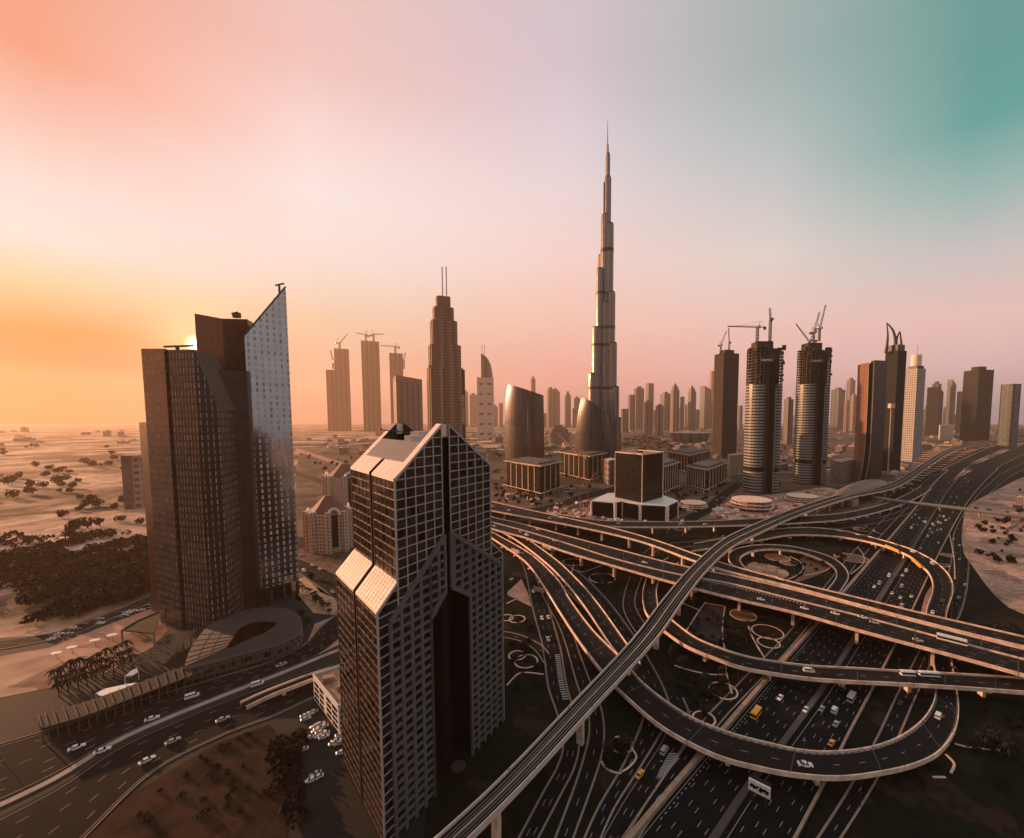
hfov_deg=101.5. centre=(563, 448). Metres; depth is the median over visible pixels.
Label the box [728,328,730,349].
tower crane
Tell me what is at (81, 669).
palm tree
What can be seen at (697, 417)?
tower
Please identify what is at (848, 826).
kerb
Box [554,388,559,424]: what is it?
tower
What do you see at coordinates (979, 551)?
dark tree
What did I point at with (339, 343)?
tower crane
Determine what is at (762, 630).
flower bed
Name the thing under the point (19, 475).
dark tree
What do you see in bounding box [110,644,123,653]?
palm tree
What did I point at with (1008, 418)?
tower
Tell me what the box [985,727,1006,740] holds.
palm tree
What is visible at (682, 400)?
tower
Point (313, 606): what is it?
plaza
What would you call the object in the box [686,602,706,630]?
kerb line
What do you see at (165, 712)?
lane markings
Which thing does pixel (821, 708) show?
car
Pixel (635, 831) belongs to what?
retaining wall
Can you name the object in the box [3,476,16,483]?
dark tree
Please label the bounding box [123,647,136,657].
palm tree
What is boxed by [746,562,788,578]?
planting
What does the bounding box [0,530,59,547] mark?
woodland
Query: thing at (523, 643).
palm tree
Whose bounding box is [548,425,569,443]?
terraced building
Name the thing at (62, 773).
median kerb
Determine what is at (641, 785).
lane markings
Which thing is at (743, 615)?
flower bed
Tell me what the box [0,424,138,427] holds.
sea
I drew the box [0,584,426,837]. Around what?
city surface
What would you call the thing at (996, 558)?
dark tree
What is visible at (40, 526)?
road
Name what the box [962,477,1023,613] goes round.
roadside sand
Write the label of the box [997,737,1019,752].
palm tree
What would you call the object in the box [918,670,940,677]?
bus
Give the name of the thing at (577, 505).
retaining wall
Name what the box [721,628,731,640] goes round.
palm tree
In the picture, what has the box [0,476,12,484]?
dark tree
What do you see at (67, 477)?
dark tree
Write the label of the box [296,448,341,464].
road
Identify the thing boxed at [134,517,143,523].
dark tree
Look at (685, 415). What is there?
tower
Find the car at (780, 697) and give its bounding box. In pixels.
[777,694,783,700]
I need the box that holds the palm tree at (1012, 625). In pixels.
[1006,623,1019,631]
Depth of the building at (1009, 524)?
577.27 m
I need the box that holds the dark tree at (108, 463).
[103,460,112,464]
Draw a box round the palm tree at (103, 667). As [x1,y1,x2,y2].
[94,663,113,678]
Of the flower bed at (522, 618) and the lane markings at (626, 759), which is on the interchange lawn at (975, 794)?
the flower bed at (522, 618)
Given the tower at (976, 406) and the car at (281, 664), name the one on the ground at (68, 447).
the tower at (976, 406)
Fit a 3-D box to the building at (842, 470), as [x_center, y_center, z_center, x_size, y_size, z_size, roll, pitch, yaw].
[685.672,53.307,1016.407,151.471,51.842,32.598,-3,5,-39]
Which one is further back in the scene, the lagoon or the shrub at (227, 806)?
the lagoon
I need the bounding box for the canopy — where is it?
[38,636,303,741]
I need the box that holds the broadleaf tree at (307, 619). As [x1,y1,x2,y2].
[302,616,311,623]
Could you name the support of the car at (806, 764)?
on the flyover at (925, 741)
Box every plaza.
[0,609,166,697]
[298,577,336,614]
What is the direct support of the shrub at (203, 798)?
on the bare lot
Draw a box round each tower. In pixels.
[121,454,144,509]
[326,370,336,430]
[334,348,351,430]
[361,340,381,430]
[389,353,402,424]
[427,267,465,439]
[465,390,468,426]
[469,393,477,426]
[477,345,493,438]
[494,404,497,425]
[494,407,496,426]
[498,403,502,426]
[505,384,543,462]
[530,376,535,392]
[544,413,546,426]
[546,387,553,426]
[549,402,551,427]
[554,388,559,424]
[564,391,570,426]
[572,407,577,426]
[574,396,579,409]
[575,396,610,457]
[588,120,620,457]
[621,409,628,431]
[628,395,634,430]
[634,386,643,428]
[643,400,651,434]
[645,383,653,428]
[655,404,663,435]
[660,392,670,429]
[670,383,679,431]
[679,397,684,429]
[684,404,686,426]
[687,385,695,430]
[695,409,699,428]
[699,386,711,427]
[704,401,712,429]
[709,371,713,425]
[712,350,738,457]
[738,406,742,429]
[743,341,785,494]
[782,397,793,443]
[792,343,832,485]
[830,388,844,429]
[843,400,848,431]
[846,378,855,426]
[849,394,856,430]
[852,360,886,481]
[882,323,906,472]
[901,346,925,461]
[922,409,925,430]
[925,387,943,434]
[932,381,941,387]
[942,406,945,424]
[945,379,955,424]
[955,391,961,431]
[959,366,993,442]
[996,384,1021,447]
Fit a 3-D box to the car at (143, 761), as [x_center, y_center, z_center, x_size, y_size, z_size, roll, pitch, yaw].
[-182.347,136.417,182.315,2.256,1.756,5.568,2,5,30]
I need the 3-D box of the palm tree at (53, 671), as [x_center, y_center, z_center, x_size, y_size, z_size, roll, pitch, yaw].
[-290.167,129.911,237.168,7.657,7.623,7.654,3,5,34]
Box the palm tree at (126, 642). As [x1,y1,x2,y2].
[118,639,133,652]
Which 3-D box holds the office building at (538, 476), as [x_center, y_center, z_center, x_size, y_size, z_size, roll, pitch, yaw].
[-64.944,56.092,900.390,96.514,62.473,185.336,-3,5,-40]
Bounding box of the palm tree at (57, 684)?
[50,680,66,696]
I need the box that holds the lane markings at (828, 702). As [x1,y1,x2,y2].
[727,449,1017,837]
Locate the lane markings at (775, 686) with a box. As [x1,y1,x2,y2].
[641,453,991,837]
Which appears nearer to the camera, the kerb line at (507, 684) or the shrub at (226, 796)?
the shrub at (226, 796)
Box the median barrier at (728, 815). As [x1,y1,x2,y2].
[708,442,1022,837]
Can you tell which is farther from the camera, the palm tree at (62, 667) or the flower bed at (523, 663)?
the flower bed at (523, 663)
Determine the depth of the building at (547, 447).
2029.62 m
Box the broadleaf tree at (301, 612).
[296,609,304,616]
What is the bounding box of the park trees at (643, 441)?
[621,436,674,453]
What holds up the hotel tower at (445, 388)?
on the ground at (68, 447)
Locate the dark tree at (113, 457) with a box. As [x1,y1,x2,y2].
[110,455,118,459]
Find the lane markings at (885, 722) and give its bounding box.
[819,466,1016,837]
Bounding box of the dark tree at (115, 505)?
[110,502,118,508]
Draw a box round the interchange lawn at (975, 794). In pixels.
[423,455,1023,837]
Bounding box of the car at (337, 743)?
[333,739,341,746]
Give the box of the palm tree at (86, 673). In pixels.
[79,670,93,685]
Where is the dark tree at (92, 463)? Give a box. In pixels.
[86,460,96,466]
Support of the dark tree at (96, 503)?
on the ground at (68, 447)
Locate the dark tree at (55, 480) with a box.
[50,478,61,483]
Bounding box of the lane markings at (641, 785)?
[603,696,688,837]
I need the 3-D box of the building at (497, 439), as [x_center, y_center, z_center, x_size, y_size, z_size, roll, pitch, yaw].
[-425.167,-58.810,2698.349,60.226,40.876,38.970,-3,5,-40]
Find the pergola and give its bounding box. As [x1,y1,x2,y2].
[130,629,197,669]
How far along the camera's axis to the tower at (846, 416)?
4646.97 m
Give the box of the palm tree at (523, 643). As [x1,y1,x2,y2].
[518,641,529,651]
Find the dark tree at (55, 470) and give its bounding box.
[51,467,62,472]
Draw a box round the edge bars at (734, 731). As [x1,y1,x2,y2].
[661,651,801,818]
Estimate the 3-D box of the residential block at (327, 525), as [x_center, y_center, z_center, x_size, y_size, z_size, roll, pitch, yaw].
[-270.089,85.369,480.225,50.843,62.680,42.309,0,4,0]
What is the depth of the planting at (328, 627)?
299.41 m
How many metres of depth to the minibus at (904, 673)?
230.53 m
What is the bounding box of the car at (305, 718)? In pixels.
[300,716,310,721]
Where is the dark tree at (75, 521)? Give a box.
[67,517,84,525]
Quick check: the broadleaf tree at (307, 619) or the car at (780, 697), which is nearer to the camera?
the car at (780, 697)
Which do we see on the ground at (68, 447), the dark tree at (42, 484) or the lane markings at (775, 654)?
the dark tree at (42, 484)
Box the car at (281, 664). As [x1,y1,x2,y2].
[276,662,286,666]
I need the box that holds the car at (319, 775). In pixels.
[315,773,323,778]
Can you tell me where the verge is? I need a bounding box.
[861,432,1023,534]
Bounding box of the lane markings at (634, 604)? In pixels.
[623,579,643,630]
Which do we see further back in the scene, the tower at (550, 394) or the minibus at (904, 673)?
the tower at (550, 394)
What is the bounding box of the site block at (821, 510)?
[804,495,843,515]
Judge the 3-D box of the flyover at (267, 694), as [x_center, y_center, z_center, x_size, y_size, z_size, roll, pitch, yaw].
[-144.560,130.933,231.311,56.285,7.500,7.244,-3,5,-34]
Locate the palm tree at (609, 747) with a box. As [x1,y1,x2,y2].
[602,742,617,760]
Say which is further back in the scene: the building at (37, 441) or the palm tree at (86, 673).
the building at (37, 441)
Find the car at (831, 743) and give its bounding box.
[827,738,835,746]
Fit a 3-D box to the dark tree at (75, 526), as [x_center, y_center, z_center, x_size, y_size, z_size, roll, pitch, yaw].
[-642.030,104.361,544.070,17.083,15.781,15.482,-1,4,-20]
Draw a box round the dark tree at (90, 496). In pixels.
[86,494,97,498]
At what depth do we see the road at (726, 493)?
705.22 m
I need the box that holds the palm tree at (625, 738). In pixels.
[616,733,635,749]
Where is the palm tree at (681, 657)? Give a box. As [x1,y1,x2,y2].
[677,655,690,669]
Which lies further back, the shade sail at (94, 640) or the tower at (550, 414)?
the tower at (550, 414)
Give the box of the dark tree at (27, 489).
[23,485,36,493]
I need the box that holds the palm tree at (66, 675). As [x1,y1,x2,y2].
[59,673,73,679]
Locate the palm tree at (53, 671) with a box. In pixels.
[44,668,62,681]
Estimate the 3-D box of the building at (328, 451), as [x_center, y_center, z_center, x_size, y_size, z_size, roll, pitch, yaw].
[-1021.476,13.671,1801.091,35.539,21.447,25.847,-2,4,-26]
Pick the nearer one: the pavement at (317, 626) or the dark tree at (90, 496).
the pavement at (317, 626)
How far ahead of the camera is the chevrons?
180.97 m
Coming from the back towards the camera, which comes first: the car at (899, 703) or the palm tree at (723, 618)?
the palm tree at (723, 618)
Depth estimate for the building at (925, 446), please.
2084.26 m
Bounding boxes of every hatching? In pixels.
[555,654,568,699]
[700,580,805,604]
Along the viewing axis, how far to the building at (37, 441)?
2554.97 m
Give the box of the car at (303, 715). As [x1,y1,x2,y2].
[300,713,310,718]
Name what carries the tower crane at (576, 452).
on the construction ground at (581, 508)
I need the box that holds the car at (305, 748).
[299,746,308,751]
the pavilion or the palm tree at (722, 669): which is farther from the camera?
the pavilion
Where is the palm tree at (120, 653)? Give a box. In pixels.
[112,650,127,658]
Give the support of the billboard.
on the ground at (68, 447)
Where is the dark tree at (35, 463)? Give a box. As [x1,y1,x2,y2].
[31,461,39,466]
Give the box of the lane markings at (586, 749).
[536,577,603,837]
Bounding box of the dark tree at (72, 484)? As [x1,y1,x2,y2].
[67,481,77,488]
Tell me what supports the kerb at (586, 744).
on the road at (590, 763)
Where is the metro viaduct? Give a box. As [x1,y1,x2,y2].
[434,437,1023,837]
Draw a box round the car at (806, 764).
[797,760,813,768]
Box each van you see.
[184,692,198,699]
[250,680,263,687]
[659,745,668,755]
[803,666,814,672]
[831,705,838,714]
[934,711,941,719]
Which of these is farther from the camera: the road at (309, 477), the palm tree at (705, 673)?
the road at (309, 477)
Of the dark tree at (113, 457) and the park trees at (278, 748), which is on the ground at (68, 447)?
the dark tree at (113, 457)
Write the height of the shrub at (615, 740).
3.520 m
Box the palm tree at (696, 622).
[691,620,700,628]
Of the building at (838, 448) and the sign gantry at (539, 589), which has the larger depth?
the building at (838, 448)
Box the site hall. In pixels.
[727,453,743,475]
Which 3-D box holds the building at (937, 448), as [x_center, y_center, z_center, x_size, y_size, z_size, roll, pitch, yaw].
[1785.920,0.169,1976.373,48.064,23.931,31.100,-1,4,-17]
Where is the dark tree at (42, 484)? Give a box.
[35,481,48,487]
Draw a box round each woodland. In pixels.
[0,528,150,624]
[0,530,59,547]
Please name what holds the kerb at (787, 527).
on the road at (647, 553)
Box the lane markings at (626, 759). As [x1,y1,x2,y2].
[529,552,665,837]
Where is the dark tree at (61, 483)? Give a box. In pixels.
[56,481,65,486]
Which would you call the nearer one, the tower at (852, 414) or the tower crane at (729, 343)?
the tower crane at (729, 343)
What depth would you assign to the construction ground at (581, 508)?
674.98 m
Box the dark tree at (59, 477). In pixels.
[51,475,64,480]
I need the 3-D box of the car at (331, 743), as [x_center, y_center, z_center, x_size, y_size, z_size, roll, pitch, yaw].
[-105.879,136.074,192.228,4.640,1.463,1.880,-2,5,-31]
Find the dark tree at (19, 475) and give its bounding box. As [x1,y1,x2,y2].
[14,471,23,477]
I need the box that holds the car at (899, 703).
[896,700,902,706]
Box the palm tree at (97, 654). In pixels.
[90,652,105,661]
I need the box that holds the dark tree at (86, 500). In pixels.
[81,497,90,504]
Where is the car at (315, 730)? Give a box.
[311,727,321,733]
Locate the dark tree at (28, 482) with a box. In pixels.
[24,479,35,486]
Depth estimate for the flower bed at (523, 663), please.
256.36 m
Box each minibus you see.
[750,705,761,719]
[846,690,855,703]
[899,669,915,676]
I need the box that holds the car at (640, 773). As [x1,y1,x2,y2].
[635,768,644,779]
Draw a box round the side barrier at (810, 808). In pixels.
[792,454,1023,837]
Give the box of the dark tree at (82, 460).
[78,457,88,463]
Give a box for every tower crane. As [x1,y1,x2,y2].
[330,350,334,368]
[335,334,346,348]
[370,331,381,341]
[401,352,405,368]
[557,433,587,513]
[583,470,598,505]
[718,331,726,352]
[727,321,765,344]
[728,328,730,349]
[768,308,773,341]
[795,323,816,361]
[809,312,819,344]
[813,305,825,341]
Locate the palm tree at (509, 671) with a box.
[506,668,513,676]
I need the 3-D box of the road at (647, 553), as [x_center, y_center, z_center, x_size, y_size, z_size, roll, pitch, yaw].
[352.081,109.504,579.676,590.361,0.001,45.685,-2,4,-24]
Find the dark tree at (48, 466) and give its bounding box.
[44,464,54,469]
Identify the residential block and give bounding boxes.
[303,495,352,553]
[321,463,351,507]
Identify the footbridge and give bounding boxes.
[865,495,1023,517]
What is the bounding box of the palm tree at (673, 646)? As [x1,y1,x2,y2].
[669,644,678,654]
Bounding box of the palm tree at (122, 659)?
[117,656,130,670]
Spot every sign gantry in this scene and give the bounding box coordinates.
[511,548,523,561]
[534,586,548,592]
[542,545,555,557]
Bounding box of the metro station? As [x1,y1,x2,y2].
[835,479,887,506]
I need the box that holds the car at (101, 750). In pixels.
[93,745,111,755]
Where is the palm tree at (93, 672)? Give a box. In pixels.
[88,668,103,681]
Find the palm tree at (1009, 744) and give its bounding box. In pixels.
[998,738,1022,757]
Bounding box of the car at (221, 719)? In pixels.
[215,715,229,723]
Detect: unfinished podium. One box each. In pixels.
[679,500,707,509]
[729,495,774,511]
[784,493,819,502]
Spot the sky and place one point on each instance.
(163, 163)
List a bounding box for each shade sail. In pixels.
[51,651,61,658]
[66,645,76,652]
[89,638,99,645]
[106,633,117,639]
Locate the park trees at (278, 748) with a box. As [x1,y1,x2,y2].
[264,727,311,829]
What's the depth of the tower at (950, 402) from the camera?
4640.40 m
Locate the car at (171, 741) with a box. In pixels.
[164,736,180,745]
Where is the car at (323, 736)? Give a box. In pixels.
[318,733,329,739]
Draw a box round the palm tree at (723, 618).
[720,616,728,624]
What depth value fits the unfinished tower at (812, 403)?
943.07 m
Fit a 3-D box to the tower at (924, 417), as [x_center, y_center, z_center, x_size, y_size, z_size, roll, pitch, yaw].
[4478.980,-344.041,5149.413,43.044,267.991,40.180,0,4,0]
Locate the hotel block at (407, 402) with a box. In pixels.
[393,375,422,430]
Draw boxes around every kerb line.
[506,672,543,685]
[601,749,636,773]
[674,665,726,674]
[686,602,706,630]
[722,606,725,647]
[725,665,732,693]
[748,625,763,656]
[851,547,864,573]
[945,754,955,773]
[949,534,955,578]
[954,743,999,750]
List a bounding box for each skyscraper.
[139,345,245,632]
[194,312,267,609]
[244,283,298,601]
[336,423,504,837]
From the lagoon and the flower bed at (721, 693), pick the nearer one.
the flower bed at (721, 693)
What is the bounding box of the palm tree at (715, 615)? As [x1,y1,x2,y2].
[710,613,721,623]
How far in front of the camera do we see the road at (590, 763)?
189.44 m
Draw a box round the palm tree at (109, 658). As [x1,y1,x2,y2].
[100,656,117,666]
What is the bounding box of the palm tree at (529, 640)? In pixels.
[525,638,533,645]
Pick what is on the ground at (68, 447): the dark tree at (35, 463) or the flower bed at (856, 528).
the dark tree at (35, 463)
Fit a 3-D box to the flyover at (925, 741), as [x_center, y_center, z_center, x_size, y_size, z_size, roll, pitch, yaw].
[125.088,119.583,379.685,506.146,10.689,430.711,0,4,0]
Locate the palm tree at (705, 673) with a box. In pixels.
[700,671,709,680]
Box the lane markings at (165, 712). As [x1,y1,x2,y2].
[0,618,335,798]
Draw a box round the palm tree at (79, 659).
[69,656,88,670]
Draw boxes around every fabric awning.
[95,683,135,697]
[124,668,138,683]
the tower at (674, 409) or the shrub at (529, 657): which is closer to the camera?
the shrub at (529, 657)
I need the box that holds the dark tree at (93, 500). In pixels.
[87,497,99,504]
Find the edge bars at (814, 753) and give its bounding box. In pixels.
[682,714,925,754]
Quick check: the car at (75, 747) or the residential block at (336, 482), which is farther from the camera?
the residential block at (336, 482)
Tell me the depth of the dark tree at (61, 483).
924.85 m
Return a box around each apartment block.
[603,458,614,484]
[938,425,953,440]
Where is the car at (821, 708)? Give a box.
[818,705,824,711]
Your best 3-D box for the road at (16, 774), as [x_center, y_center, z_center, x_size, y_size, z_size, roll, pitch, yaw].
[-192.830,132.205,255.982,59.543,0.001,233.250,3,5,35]
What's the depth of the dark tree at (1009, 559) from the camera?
433.93 m
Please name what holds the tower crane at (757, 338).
on the unfinished tower at (763, 417)
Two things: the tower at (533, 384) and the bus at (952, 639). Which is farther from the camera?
the tower at (533, 384)
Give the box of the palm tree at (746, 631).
[739,629,753,642]
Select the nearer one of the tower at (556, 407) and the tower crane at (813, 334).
the tower crane at (813, 334)
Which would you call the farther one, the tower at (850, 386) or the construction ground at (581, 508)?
the tower at (850, 386)
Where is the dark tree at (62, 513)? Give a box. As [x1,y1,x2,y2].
[55,509,69,517]
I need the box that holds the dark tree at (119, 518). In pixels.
[113,515,125,520]
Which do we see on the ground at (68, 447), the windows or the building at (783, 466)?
the building at (783, 466)
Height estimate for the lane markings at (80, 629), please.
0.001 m
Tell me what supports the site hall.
on the ground at (68, 447)
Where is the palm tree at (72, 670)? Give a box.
[64,667,78,681]
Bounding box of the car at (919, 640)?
[912,637,923,642]
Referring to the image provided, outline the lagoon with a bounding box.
[96,427,138,428]
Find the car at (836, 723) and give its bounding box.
[832,720,839,727]
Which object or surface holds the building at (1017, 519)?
on the ground at (68, 447)
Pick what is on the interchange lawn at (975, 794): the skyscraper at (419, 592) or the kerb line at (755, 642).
the kerb line at (755, 642)
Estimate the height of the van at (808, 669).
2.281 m
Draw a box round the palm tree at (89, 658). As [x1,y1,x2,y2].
[81,656,97,666]
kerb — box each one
[0,614,336,743]
[0,648,338,807]
[3,595,150,648]
[83,697,313,837]
[299,558,336,601]
[504,631,549,662]
[515,541,579,837]
[535,575,604,837]
[551,561,669,837]
[622,455,973,837]
[623,577,644,631]
[627,697,689,833]
[645,505,920,556]
[816,463,1023,837]
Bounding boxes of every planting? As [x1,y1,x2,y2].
[309,635,323,646]
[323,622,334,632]
[688,605,724,642]
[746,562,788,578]
[794,555,829,581]
[921,586,931,612]
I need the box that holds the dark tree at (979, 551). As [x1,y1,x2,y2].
[974,548,984,553]
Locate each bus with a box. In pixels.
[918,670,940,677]
[937,632,967,645]
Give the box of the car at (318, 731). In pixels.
[315,729,325,734]
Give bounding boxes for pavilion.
[120,610,162,645]
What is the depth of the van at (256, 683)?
233.72 m
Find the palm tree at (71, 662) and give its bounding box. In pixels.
[62,659,78,671]
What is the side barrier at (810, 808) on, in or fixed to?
on the highway at (788, 813)
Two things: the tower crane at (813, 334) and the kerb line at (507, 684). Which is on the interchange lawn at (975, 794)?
the kerb line at (507, 684)
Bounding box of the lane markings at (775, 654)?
[638,445,989,836]
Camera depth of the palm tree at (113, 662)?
243.39 m
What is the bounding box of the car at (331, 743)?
[328,740,336,746]
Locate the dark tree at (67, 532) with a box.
[59,527,75,537]
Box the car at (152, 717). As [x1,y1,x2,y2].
[144,715,159,721]
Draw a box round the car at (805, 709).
[802,706,808,712]
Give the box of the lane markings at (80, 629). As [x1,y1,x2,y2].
[1,595,150,643]
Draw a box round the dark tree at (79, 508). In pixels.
[73,505,82,510]
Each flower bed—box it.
[508,650,525,659]
[509,615,524,622]
[514,654,537,668]
[612,736,632,753]
[692,710,715,725]
[708,681,737,699]
[729,609,756,620]
[751,624,783,639]
[757,637,780,648]
[765,554,790,561]
[780,560,797,565]
[834,553,868,562]
[853,527,874,531]
[940,553,954,556]
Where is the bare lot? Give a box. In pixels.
[85,724,289,837]
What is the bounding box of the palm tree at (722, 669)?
[717,665,728,676]
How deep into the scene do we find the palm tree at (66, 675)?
233.68 m
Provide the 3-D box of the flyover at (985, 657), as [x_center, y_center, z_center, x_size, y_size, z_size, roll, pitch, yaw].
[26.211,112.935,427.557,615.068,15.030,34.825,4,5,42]
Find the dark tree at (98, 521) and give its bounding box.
[93,517,104,525]
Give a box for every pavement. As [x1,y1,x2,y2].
[309,617,337,653]
[508,579,530,605]
[563,586,588,614]
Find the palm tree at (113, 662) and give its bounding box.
[104,660,122,674]
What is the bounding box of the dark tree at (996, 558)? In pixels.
[992,555,1002,561]
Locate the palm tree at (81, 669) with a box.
[74,666,93,677]
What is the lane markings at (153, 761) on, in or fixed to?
on the road at (46, 815)
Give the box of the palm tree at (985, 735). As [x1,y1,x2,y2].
[974,730,997,747]
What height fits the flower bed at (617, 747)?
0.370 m
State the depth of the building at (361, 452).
1734.02 m
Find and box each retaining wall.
[567,500,590,509]
[624,432,1022,837]
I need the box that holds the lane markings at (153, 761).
[0,663,335,837]
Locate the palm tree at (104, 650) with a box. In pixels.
[98,647,115,657]
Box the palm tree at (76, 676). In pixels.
[68,672,88,688]
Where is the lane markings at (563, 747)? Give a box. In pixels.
[520,559,578,837]
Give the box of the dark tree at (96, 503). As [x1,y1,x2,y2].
[91,499,104,506]
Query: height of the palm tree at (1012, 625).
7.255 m
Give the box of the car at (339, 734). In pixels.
[335,732,341,737]
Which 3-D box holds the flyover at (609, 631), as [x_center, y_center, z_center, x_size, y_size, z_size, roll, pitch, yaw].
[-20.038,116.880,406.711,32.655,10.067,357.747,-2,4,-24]
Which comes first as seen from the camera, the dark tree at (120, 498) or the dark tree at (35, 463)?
the dark tree at (120, 498)
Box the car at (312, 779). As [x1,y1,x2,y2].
[305,776,316,783]
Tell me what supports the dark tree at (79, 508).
on the ground at (68, 447)
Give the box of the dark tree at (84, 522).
[76,517,94,527]
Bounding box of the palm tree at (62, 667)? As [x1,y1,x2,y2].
[50,665,69,675]
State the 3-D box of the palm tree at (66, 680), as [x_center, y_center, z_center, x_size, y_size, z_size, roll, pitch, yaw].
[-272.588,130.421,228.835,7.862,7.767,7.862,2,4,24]
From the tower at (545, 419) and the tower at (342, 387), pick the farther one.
the tower at (545, 419)
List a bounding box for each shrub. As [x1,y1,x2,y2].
[140,813,152,823]
[176,791,186,798]
[196,806,210,819]
[199,795,207,802]
[206,767,215,775]
[214,761,221,768]
[222,801,231,809]
[223,792,232,800]
[227,777,236,785]
[228,784,237,791]
[244,731,251,737]
[510,655,518,661]
[513,682,520,689]
[525,655,534,661]
[603,755,614,766]
[605,760,613,769]
[609,735,619,744]
[617,749,625,757]
[620,746,627,755]
[689,698,697,706]
[714,674,722,679]
[733,641,741,649]
[966,739,981,752]
[971,706,982,716]
[983,740,994,747]
[986,723,998,730]
[988,747,1000,758]
[1012,719,1023,728]
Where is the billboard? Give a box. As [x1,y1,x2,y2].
[748,773,771,808]
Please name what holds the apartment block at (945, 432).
on the ground at (68, 447)
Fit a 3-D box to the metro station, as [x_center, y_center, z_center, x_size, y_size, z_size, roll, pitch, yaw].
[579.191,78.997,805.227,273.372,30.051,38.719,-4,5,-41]
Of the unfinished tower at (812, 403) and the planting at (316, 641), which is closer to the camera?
the planting at (316, 641)
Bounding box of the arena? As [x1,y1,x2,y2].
[669,430,710,443]
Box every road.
[0,505,123,517]
[0,508,144,534]
[0,596,151,648]
[0,615,337,800]
[0,662,338,837]
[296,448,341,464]
[296,470,321,484]
[298,558,336,600]
[492,530,666,837]
[504,632,548,660]
[513,542,578,837]
[525,486,614,511]
[537,578,603,837]
[603,696,688,837]
[623,576,643,632]
[633,428,1023,837]
[644,506,919,556]
[666,481,742,535]
[818,463,1023,837]
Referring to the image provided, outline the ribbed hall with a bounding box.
[184,607,302,681]
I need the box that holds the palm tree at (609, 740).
[601,738,612,750]
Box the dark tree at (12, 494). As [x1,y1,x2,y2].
[5,489,19,497]
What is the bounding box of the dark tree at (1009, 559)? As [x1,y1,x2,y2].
[1005,556,1015,562]
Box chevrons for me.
[656,753,678,779]
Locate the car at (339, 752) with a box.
[336,749,342,755]
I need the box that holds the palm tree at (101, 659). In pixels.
[94,657,109,670]
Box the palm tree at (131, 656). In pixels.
[124,654,140,667]
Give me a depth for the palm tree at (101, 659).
246.87 m
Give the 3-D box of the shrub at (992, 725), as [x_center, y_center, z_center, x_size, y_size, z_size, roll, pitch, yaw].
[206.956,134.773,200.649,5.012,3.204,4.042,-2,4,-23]
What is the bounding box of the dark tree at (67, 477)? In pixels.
[63,474,71,480]
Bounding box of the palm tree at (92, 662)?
[82,658,100,673]
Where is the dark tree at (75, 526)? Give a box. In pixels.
[63,522,80,530]
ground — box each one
[0,424,1023,637]
[547,499,595,518]
[708,487,837,518]
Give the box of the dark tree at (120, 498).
[118,496,123,502]
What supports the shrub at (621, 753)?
on the interchange lawn at (975, 794)
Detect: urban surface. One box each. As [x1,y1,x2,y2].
[296,444,485,600]
[487,425,1023,520]
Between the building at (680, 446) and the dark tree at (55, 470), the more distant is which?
the building at (680, 446)
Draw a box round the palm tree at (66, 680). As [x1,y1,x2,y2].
[57,678,76,691]
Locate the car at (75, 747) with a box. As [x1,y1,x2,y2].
[67,743,85,751]
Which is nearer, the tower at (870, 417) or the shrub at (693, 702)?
the shrub at (693, 702)
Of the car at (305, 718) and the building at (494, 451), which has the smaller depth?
the car at (305, 718)
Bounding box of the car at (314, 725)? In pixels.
[310,722,320,728]
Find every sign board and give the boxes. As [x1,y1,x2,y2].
[885,544,898,552]
[911,557,920,567]
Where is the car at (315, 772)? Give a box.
[309,769,321,776]
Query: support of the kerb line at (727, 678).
on the interchange lawn at (975, 794)
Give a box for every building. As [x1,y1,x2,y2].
[13,437,35,440]
[20,427,28,431]
[30,440,44,443]
[81,432,90,434]
[103,430,111,436]
[117,440,129,443]
[313,666,341,731]
[322,449,331,453]
[339,446,348,453]
[359,449,367,454]
[363,443,372,446]
[491,449,498,453]
[492,436,502,441]
[502,457,564,495]
[505,493,513,496]
[544,445,552,449]
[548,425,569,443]
[559,450,607,481]
[563,445,572,449]
[590,449,678,520]
[663,458,681,494]
[665,447,712,473]
[674,444,688,449]
[683,459,728,492]
[694,443,705,446]
[713,454,722,458]
[779,462,787,470]
[827,453,840,459]
[830,457,854,483]
[835,445,845,451]
[882,473,897,477]
[890,470,899,474]
[900,463,911,469]
[921,443,931,448]
[932,445,946,450]
[951,438,960,445]
[955,441,967,445]
[1002,522,1017,527]
[1005,512,1023,521]
[1013,504,1022,508]
[1015,495,1023,505]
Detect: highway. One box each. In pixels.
[640,433,1023,837]
[725,444,1023,837]
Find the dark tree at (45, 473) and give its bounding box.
[39,470,50,476]
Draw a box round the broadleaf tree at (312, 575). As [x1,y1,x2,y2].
[307,572,314,578]
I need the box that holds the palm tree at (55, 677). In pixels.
[45,674,64,688]
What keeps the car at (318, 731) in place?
on the city surface
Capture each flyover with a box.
[240,664,338,709]
[491,501,1023,647]
[491,516,1023,661]
[491,521,1023,678]
[491,527,958,785]
[494,531,640,669]
[551,486,931,533]
[642,557,1023,697]
[728,544,848,591]
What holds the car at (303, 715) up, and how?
on the city surface
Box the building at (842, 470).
[830,457,854,483]
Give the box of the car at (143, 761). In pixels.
[138,755,155,765]
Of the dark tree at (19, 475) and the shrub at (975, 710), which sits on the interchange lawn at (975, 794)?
the shrub at (975, 710)
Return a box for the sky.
[0,0,1023,423]

